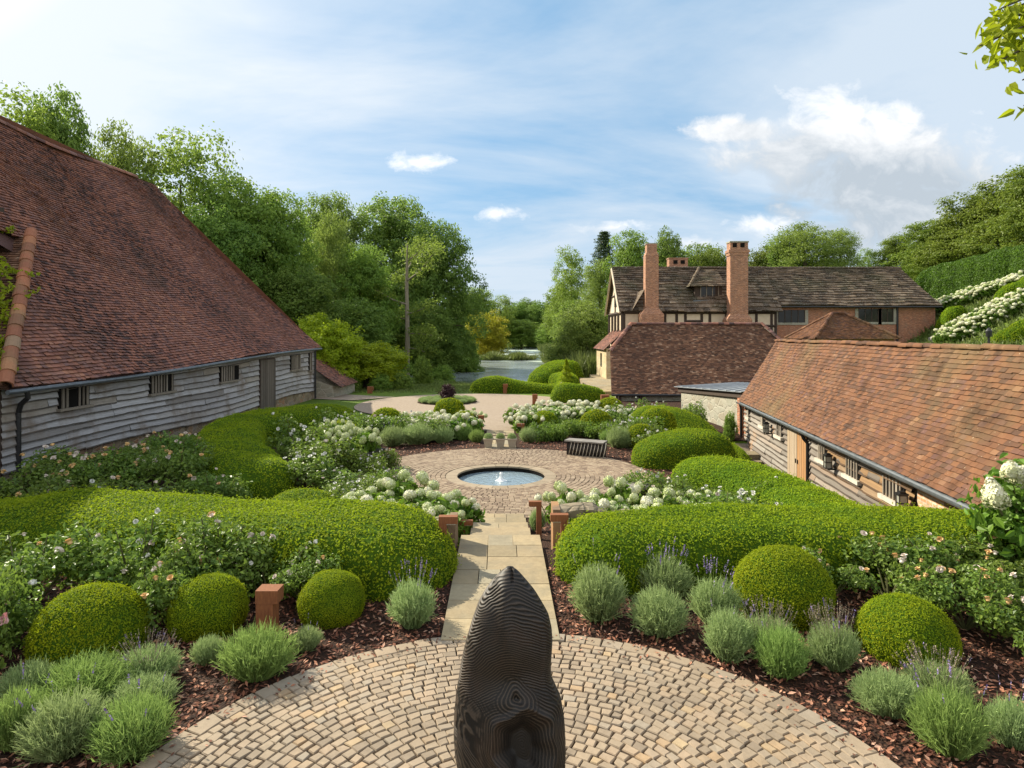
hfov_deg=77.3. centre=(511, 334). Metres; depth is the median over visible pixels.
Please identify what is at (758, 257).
hornbeam tree
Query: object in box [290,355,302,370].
window
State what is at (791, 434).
door
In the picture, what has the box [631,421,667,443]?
rose bush
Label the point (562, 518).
path light
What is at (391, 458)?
rose bush
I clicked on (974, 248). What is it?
hornbeam tree
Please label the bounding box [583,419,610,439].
perennial
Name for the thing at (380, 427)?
perennial
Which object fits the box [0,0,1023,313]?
sky
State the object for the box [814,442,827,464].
window
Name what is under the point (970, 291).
hydrangea
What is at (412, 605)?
lavender
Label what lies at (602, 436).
lavender
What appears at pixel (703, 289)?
window
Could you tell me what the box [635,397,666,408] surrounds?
rose bush
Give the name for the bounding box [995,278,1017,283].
hydrangea
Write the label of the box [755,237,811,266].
broadleaf tree
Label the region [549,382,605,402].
hedge
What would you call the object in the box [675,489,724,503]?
hydrangea
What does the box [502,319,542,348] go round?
broadleaf tree
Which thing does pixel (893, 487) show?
window
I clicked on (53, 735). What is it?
lavender
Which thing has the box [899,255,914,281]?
hornbeam tree
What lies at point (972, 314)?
hydrangea
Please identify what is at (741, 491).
rose bush
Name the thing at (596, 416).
box ball
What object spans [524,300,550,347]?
broadleaf tree
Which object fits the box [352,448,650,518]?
fountain circle
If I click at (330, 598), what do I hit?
box ball
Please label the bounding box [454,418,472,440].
lavender
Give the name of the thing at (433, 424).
rose bush
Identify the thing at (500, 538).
garden path
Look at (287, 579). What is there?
rose bush
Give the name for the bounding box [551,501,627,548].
garden wall
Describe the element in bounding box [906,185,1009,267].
hornbeam tree
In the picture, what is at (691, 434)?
hedge
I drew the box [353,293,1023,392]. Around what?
grass
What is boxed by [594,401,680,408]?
barn bed
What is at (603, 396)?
path light
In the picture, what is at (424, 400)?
lavender
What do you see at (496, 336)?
maple tree
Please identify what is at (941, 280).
hedge
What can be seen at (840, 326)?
outbuilding
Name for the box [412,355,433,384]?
shrub
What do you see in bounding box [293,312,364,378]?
maple tree
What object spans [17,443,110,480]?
rose bush
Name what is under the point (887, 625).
box ball
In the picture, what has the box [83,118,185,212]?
weeping birch
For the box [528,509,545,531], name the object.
lavender
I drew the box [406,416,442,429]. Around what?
hydrangea
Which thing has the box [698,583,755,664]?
lavender
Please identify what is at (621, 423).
rose bush
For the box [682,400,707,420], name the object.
rose bush
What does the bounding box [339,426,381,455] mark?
hydrangea
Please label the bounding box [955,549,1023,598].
rose bush
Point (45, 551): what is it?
rose bush
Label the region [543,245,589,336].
ash tree
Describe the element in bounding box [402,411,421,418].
hydrangea
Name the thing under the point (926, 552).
rose bush
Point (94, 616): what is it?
box ball
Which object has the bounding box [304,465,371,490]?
rose bush
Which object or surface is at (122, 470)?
rose bush
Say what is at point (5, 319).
climbing plant
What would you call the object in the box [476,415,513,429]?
gravel apron
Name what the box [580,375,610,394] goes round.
stone terrace
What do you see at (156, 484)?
rose bush
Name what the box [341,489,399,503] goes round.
hydrangea
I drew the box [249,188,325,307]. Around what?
broadleaf tree
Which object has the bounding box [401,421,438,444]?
lavender
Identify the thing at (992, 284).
hydrangea
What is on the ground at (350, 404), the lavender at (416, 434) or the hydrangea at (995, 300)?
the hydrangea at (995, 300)
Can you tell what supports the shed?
on the ground at (350, 404)
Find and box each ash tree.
[0,81,71,146]
[129,121,259,227]
[355,233,447,374]
[487,294,519,332]
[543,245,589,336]
[855,248,876,266]
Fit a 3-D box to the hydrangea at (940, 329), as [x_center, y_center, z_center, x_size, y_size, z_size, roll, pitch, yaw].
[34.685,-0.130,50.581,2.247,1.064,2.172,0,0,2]
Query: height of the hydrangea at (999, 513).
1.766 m
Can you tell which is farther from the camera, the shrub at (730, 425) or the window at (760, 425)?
the shrub at (730, 425)
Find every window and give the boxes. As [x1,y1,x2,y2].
[56,385,93,411]
[148,374,176,395]
[219,365,241,383]
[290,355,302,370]
[308,353,313,371]
[701,287,717,296]
[745,409,750,419]
[758,415,765,429]
[773,422,784,440]
[779,310,803,322]
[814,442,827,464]
[841,455,861,485]
[859,309,877,321]
[877,472,905,505]
[882,309,892,321]
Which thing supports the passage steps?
on the ground at (350, 404)
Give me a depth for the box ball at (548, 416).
25.27 m
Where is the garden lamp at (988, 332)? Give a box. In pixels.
[985,328,991,342]
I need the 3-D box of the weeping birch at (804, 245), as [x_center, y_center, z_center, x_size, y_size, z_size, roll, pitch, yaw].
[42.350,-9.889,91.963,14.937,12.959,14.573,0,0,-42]
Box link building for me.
[674,382,748,434]
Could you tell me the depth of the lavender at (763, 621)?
6.22 m
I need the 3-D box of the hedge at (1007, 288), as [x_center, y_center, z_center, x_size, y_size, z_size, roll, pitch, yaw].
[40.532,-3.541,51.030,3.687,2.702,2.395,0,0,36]
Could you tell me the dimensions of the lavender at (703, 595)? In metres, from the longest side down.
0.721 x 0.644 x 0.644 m
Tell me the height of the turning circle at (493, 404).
0.001 m
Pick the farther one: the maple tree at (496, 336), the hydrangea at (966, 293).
the maple tree at (496, 336)
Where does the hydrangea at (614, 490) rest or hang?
on the sunken garden bed at (546, 542)
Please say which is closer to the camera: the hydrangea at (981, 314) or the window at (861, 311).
the hydrangea at (981, 314)
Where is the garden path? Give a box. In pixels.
[441,430,559,642]
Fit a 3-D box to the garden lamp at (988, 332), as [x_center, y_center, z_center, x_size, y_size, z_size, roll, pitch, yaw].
[26.820,1.015,36.000,0.340,2.771,0.340,0,0,0]
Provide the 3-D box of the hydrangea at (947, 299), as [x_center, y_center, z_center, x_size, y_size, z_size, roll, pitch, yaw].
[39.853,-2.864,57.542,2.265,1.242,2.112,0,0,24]
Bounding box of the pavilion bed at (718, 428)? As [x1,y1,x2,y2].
[707,421,745,440]
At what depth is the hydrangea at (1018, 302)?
47.21 m
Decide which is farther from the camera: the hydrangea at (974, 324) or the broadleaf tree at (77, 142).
the broadleaf tree at (77, 142)
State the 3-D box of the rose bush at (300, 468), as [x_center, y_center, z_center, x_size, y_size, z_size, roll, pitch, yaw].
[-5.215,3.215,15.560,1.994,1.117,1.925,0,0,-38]
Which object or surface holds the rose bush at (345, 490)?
on the sunken garden bed at (546, 542)
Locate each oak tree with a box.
[295,190,362,294]
[347,191,449,307]
[386,217,492,369]
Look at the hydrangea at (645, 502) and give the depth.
11.11 m
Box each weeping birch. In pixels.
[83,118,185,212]
[304,208,357,303]
[552,319,572,347]
[576,257,611,338]
[764,220,866,266]
[812,227,866,266]
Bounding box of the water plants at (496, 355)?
[477,350,537,359]
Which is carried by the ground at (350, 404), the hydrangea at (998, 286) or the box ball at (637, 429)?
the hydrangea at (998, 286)
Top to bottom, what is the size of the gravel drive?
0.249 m
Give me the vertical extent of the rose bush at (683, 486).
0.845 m
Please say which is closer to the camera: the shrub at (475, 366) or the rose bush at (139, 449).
the rose bush at (139, 449)
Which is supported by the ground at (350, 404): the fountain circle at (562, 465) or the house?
the house
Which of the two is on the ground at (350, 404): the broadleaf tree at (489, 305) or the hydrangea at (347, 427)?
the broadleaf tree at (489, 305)
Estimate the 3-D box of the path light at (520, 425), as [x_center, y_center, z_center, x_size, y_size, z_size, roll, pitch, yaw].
[0.318,3.701,23.400,0.274,0.850,0.117,0,0,0]
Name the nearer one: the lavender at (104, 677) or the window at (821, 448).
the lavender at (104, 677)
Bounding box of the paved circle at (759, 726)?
[134,634,899,767]
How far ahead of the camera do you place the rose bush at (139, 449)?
16.11 m
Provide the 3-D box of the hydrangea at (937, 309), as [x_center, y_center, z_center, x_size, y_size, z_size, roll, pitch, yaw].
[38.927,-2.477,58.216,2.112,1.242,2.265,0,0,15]
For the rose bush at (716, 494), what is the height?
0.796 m
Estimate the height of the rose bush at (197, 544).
0.994 m
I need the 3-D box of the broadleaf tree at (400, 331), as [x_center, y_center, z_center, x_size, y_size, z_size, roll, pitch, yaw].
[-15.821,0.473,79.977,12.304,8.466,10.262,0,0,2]
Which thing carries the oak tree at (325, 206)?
on the ground at (350, 404)
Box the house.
[594,241,942,378]
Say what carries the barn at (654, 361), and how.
on the ground at (350, 404)
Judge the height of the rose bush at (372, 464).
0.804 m
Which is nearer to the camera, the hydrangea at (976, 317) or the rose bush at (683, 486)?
the rose bush at (683, 486)
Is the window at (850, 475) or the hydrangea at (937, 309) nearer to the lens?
the window at (850, 475)
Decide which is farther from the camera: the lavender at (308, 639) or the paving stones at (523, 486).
the paving stones at (523, 486)
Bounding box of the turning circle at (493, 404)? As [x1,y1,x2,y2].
[354,394,566,414]
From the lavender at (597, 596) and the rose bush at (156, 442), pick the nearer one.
the lavender at (597, 596)
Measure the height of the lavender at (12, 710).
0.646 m
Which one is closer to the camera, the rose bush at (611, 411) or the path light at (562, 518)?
the path light at (562, 518)
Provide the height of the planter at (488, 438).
0.476 m
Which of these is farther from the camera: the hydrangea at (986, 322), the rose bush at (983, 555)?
the hydrangea at (986, 322)
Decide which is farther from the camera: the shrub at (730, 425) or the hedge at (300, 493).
the shrub at (730, 425)
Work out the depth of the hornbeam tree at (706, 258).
97.57 m
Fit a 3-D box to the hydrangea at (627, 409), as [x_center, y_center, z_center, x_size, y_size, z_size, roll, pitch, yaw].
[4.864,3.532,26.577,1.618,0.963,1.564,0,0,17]
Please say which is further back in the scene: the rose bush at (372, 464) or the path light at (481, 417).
the path light at (481, 417)
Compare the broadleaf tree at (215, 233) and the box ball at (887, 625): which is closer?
the box ball at (887, 625)
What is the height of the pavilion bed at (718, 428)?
0.156 m
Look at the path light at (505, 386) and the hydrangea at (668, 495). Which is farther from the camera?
the path light at (505, 386)
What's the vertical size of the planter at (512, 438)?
0.476 m
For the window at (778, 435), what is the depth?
19.96 m
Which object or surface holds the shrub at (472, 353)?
on the ground at (350, 404)
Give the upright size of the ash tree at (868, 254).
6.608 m
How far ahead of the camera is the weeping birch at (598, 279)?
98.75 m
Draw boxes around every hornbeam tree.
[692,243,726,266]
[748,241,782,266]
[869,233,913,266]
[878,218,957,280]
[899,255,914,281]
[903,233,982,271]
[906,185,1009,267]
[942,175,1023,258]
[962,164,1023,252]
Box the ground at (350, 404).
[291,298,1023,442]
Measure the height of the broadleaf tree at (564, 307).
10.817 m
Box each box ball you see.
[21,580,150,670]
[165,571,250,642]
[295,568,366,629]
[370,407,402,420]
[433,398,465,414]
[536,410,558,424]
[578,409,611,436]
[598,397,623,408]
[627,423,653,447]
[639,407,676,430]
[732,543,836,631]
[852,591,963,669]
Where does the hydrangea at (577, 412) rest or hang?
on the sunken garden bed at (546, 542)
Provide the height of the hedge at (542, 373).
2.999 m
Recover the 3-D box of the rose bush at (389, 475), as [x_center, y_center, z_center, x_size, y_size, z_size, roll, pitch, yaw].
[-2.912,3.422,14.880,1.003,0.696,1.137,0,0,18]
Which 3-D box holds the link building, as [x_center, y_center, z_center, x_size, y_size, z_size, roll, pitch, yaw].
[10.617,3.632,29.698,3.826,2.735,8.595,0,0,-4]
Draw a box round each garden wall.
[431,512,457,548]
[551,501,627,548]
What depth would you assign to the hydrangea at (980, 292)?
55.09 m
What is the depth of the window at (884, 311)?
55.75 m
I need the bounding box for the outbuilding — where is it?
[784,312,901,341]
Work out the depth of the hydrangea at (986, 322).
48.27 m
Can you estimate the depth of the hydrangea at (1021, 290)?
48.70 m
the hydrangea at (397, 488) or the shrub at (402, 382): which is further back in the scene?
the shrub at (402, 382)
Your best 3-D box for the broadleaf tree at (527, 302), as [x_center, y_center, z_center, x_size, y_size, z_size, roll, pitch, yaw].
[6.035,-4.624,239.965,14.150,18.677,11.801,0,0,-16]
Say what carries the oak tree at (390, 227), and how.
on the ground at (350, 404)
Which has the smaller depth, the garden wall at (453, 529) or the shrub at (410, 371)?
the garden wall at (453, 529)
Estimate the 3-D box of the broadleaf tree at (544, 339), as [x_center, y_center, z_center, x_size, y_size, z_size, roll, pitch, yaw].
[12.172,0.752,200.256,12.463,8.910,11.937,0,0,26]
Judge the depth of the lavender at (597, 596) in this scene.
6.87 m
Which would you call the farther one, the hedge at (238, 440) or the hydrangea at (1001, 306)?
the hydrangea at (1001, 306)
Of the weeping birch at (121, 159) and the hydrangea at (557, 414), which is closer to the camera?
the hydrangea at (557, 414)
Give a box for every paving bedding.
[158,637,859,767]
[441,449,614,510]
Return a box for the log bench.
[564,438,606,456]
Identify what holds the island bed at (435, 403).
on the turning circle at (493, 404)
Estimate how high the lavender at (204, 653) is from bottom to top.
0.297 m
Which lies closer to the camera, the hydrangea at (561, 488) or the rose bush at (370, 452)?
the hydrangea at (561, 488)
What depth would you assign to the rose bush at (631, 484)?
13.77 m
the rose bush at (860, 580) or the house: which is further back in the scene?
the house
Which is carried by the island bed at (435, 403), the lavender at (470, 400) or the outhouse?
the lavender at (470, 400)
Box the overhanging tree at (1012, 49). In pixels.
[959,0,1023,120]
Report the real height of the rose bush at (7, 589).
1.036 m
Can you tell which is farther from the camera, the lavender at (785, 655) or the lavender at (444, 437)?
the lavender at (444, 437)
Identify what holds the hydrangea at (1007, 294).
on the ground at (350, 404)
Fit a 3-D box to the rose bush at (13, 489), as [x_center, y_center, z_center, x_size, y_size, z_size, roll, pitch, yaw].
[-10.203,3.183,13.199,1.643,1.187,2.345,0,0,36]
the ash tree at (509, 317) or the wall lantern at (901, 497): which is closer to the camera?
the wall lantern at (901, 497)
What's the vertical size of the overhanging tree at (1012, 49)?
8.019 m
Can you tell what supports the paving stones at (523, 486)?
on the sunken garden bed at (546, 542)
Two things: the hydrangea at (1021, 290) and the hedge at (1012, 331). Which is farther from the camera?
the hydrangea at (1021, 290)
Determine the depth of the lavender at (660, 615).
6.53 m
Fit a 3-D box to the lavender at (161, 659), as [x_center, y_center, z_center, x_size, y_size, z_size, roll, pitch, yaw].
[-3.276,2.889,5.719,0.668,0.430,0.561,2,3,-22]
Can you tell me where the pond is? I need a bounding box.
[410,348,543,382]
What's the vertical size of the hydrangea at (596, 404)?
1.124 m
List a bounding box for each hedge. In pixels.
[0,484,461,602]
[194,402,358,500]
[270,485,337,501]
[469,375,557,393]
[527,359,583,383]
[548,371,579,383]
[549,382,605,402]
[550,498,1021,596]
[627,405,751,469]
[671,453,864,507]
[915,244,1023,298]
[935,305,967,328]
[991,319,1023,343]
[993,277,1023,299]
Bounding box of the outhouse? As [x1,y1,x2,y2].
[313,359,357,396]
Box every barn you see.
[0,115,321,479]
[608,322,781,400]
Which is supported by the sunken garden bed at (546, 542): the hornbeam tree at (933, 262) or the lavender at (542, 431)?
the lavender at (542, 431)
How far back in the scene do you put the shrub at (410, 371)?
62.04 m
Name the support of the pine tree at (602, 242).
on the ground at (350, 404)
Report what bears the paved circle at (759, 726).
on the paving bedding at (558, 688)
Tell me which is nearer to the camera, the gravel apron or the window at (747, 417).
the window at (747, 417)
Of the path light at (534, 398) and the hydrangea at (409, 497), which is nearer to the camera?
the hydrangea at (409, 497)
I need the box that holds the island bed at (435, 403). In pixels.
[417,401,476,404]
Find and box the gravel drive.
[312,394,387,399]
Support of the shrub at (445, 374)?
on the ground at (350, 404)
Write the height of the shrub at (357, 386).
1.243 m
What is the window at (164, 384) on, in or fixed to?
in the barn at (149, 308)
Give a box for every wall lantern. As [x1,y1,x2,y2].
[763,421,771,433]
[823,453,835,469]
[894,491,908,506]
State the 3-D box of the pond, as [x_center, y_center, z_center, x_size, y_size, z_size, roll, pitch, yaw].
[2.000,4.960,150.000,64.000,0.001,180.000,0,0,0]
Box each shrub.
[353,377,361,390]
[358,372,371,387]
[367,372,392,390]
[389,346,414,375]
[390,372,414,389]
[403,345,435,374]
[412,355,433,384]
[432,363,456,381]
[435,384,455,398]
[448,327,482,365]
[454,357,484,372]
[722,408,738,440]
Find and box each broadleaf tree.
[21,81,95,156]
[182,200,268,285]
[185,171,303,296]
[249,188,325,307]
[256,262,345,331]
[317,296,397,365]
[325,242,403,342]
[375,304,432,369]
[394,300,469,369]
[452,286,502,336]
[501,301,532,346]
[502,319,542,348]
[515,297,537,345]
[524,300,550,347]
[534,323,555,344]
[539,284,581,341]
[542,298,607,361]
[546,299,597,346]
[600,228,652,334]
[656,225,689,266]
[680,241,723,266]
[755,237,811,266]
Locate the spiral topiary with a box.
[558,359,571,382]
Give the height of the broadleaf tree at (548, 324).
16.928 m
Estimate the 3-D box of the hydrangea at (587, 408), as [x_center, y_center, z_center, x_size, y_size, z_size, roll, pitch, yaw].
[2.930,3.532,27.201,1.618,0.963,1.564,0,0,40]
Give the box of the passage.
[735,443,749,450]
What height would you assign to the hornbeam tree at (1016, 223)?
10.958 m
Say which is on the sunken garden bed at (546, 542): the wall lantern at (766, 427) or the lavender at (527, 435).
the lavender at (527, 435)
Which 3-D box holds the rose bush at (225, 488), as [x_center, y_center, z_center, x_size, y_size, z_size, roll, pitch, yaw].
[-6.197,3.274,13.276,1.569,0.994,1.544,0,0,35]
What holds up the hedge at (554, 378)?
on the ground at (350, 404)
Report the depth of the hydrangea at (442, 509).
10.61 m
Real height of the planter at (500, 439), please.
0.476 m
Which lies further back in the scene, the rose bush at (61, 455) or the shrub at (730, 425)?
the shrub at (730, 425)
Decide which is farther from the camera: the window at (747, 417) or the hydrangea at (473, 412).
the hydrangea at (473, 412)
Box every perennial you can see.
[372,423,387,438]
[529,421,557,442]
[540,421,567,441]
[548,418,567,423]
[549,419,574,438]
[564,419,587,437]
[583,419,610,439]
[598,421,615,434]
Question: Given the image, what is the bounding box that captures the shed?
[736,339,1023,509]
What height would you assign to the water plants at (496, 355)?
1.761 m
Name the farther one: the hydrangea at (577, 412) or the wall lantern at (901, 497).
the hydrangea at (577, 412)
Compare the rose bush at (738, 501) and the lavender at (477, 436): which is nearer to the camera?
the rose bush at (738, 501)
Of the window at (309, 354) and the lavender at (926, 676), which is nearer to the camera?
the lavender at (926, 676)
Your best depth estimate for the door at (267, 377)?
32.45 m
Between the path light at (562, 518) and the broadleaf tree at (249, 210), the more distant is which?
the broadleaf tree at (249, 210)
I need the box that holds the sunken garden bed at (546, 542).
[0,419,674,548]
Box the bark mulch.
[0,441,1023,767]
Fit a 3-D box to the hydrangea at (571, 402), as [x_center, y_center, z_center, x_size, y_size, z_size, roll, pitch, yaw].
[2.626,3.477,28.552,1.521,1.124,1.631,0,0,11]
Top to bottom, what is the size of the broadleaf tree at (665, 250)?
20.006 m
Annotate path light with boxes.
[255,584,283,632]
[367,386,373,393]
[439,515,457,534]
[459,519,472,536]
[478,415,483,429]
[503,384,507,393]
[517,423,523,430]
[529,500,541,539]
[532,394,537,404]
[550,513,568,534]
[600,395,609,399]
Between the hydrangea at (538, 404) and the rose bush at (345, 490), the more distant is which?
the hydrangea at (538, 404)
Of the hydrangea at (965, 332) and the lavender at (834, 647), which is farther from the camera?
the hydrangea at (965, 332)
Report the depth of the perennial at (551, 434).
22.34 m
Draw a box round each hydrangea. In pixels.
[315,419,351,440]
[325,423,367,455]
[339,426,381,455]
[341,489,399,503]
[366,469,439,501]
[398,488,457,515]
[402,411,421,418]
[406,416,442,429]
[413,411,435,418]
[422,505,468,544]
[424,412,458,440]
[425,409,446,415]
[435,489,484,533]
[446,412,484,439]
[448,412,475,418]
[455,407,487,425]
[502,403,533,426]
[507,410,544,432]
[516,405,542,411]
[527,407,562,419]
[530,399,553,410]
[534,480,584,524]
[544,399,569,410]
[544,406,573,420]
[557,399,584,406]
[558,405,585,420]
[565,406,597,420]
[571,399,589,406]
[578,494,631,510]
[580,400,601,409]
[589,475,653,505]
[602,405,632,420]
[610,498,661,510]
[616,407,634,418]
[626,486,689,509]
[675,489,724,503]
[932,332,965,343]
[933,327,946,331]
[935,300,950,312]
[936,330,969,340]
[939,300,957,308]
[941,320,962,328]
[942,296,963,305]
[943,328,975,340]
[945,320,962,325]
[948,295,972,305]
[950,322,983,336]
[951,292,979,304]
[955,320,985,329]
[956,444,1023,573]
[958,291,983,301]
[962,309,977,316]
[962,316,994,329]
[964,287,991,299]
[964,315,999,322]
[971,287,996,298]
[974,311,1008,324]
[975,303,995,309]
[978,310,1006,318]
[979,285,992,295]
[984,283,1005,292]
[984,304,1016,317]
[986,297,1008,303]
[989,279,1008,288]
[990,304,1020,313]
[991,296,1012,302]
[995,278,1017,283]
[996,299,1023,313]
[999,298,1023,309]
[1003,292,1021,297]
[1007,293,1023,303]
[1008,275,1023,282]
[1009,288,1023,296]
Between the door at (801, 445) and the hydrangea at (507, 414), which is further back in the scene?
the hydrangea at (507, 414)
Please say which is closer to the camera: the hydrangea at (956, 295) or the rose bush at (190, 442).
the rose bush at (190, 442)
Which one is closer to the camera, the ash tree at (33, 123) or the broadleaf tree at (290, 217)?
the ash tree at (33, 123)
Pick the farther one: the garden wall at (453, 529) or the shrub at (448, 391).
the shrub at (448, 391)
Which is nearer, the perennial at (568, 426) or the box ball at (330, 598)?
the box ball at (330, 598)
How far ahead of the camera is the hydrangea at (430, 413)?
24.82 m
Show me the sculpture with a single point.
(508, 711)
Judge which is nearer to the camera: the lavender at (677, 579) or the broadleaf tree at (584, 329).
the lavender at (677, 579)
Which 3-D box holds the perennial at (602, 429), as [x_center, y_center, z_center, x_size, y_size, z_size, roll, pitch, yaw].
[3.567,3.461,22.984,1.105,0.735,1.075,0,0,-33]
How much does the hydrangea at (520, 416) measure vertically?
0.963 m
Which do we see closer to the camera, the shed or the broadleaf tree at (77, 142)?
the shed
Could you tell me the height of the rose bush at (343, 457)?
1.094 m
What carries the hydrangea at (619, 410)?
on the sunken garden bed at (546, 542)
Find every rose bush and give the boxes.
[0,455,77,498]
[0,530,105,611]
[0,563,29,668]
[1,548,52,650]
[16,471,130,497]
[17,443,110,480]
[50,442,150,487]
[53,508,169,598]
[67,442,170,479]
[85,477,192,493]
[131,539,215,636]
[134,441,216,492]
[135,430,197,452]
[141,433,212,481]
[154,511,281,580]
[173,468,252,499]
[223,518,320,597]
[265,412,334,463]
[268,544,342,600]
[283,438,337,488]
[286,436,366,476]
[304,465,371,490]
[309,406,362,431]
[322,470,387,497]
[328,482,377,500]
[345,448,385,473]
[350,449,387,475]
[355,413,397,436]
[363,466,411,491]
[373,410,413,428]
[374,448,401,469]
[411,413,450,431]
[577,401,624,421]
[605,410,648,434]
[609,480,666,497]
[620,403,642,418]
[622,468,669,484]
[624,416,666,431]
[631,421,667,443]
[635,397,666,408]
[639,473,712,504]
[678,489,763,504]
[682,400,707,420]
[697,475,777,504]
[727,496,782,505]
[802,545,880,594]
[838,530,956,616]
[878,531,1022,603]
[895,564,1023,633]
[943,530,1023,581]
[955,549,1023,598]
[973,596,1023,655]
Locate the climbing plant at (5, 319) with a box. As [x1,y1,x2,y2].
[0,225,40,382]
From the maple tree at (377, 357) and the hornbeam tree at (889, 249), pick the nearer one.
the maple tree at (377, 357)
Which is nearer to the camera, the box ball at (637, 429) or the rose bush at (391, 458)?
the rose bush at (391, 458)
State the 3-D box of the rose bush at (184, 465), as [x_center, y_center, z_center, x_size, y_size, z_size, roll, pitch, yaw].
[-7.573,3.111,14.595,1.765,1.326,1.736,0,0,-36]
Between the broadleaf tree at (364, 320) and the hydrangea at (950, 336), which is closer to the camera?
the hydrangea at (950, 336)
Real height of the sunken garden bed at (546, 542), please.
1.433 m
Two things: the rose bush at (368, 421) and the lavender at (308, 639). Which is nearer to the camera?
the lavender at (308, 639)
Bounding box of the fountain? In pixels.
[446,464,555,488]
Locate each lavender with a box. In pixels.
[0,652,61,702]
[0,662,49,753]
[7,662,111,767]
[17,645,141,709]
[79,672,179,767]
[107,669,185,709]
[112,626,185,683]
[186,631,224,665]
[210,615,303,682]
[289,613,324,652]
[379,421,410,446]
[385,557,439,629]
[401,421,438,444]
[420,398,428,402]
[427,399,436,403]
[432,425,453,442]
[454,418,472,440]
[465,398,473,402]
[468,428,484,442]
[517,423,538,442]
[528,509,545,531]
[537,427,549,441]
[566,538,628,625]
[599,427,609,442]
[605,422,631,448]
[624,580,695,641]
[637,536,697,601]
[685,557,745,624]
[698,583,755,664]
[741,595,800,655]
[750,619,812,679]
[804,597,865,672]
[843,662,922,719]
[891,639,986,705]
[902,658,999,760]
[981,675,1023,750]
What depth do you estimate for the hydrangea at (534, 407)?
27.12 m
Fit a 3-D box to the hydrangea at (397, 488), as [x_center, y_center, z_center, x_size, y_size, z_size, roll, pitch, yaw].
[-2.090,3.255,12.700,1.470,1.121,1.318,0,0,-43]
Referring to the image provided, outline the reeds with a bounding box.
[451,342,596,376]
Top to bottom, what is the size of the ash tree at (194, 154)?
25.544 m
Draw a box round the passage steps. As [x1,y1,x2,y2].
[745,451,763,463]
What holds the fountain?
on the fountain circle at (562, 465)
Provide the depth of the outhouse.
41.42 m
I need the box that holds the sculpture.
[454,566,565,767]
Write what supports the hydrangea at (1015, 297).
on the ground at (350, 404)
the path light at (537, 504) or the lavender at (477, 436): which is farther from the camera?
the lavender at (477, 436)
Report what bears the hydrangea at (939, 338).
on the ground at (350, 404)
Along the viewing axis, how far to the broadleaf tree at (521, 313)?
231.64 m
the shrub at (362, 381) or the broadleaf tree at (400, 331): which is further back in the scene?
the broadleaf tree at (400, 331)
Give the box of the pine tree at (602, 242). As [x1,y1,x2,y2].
[583,230,615,320]
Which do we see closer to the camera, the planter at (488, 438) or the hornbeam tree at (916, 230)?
the planter at (488, 438)
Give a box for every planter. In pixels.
[483,433,493,447]
[496,433,504,447]
[507,433,516,447]
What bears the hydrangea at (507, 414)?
on the sunken garden bed at (546, 542)
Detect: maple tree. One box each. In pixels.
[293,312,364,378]
[333,337,412,388]
[465,308,511,354]
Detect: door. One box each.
[258,358,275,408]
[787,427,796,475]
[797,432,809,480]
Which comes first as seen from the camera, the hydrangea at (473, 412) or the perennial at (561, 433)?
the perennial at (561, 433)
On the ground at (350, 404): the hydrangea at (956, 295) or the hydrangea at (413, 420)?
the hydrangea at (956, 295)
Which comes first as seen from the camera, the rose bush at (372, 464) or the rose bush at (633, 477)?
the rose bush at (633, 477)
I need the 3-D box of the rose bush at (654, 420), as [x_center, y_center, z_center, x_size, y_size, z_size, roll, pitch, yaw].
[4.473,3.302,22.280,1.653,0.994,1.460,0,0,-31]
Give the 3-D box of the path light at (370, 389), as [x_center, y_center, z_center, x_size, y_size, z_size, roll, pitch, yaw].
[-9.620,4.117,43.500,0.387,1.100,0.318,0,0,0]
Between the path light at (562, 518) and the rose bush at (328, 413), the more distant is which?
the rose bush at (328, 413)
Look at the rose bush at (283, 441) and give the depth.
18.33 m
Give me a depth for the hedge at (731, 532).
8.04 m
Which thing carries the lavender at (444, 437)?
on the sunken garden bed at (546, 542)
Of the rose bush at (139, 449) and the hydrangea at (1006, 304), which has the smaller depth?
the rose bush at (139, 449)
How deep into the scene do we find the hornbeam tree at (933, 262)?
73.20 m
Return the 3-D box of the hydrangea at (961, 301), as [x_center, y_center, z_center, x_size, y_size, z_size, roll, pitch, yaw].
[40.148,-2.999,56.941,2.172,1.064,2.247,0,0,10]
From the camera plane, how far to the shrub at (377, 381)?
45.66 m
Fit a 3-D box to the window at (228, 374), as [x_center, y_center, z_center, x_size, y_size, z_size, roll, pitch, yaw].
[-12.548,1.778,28.444,0.190,0.715,1.940,0,0,1]

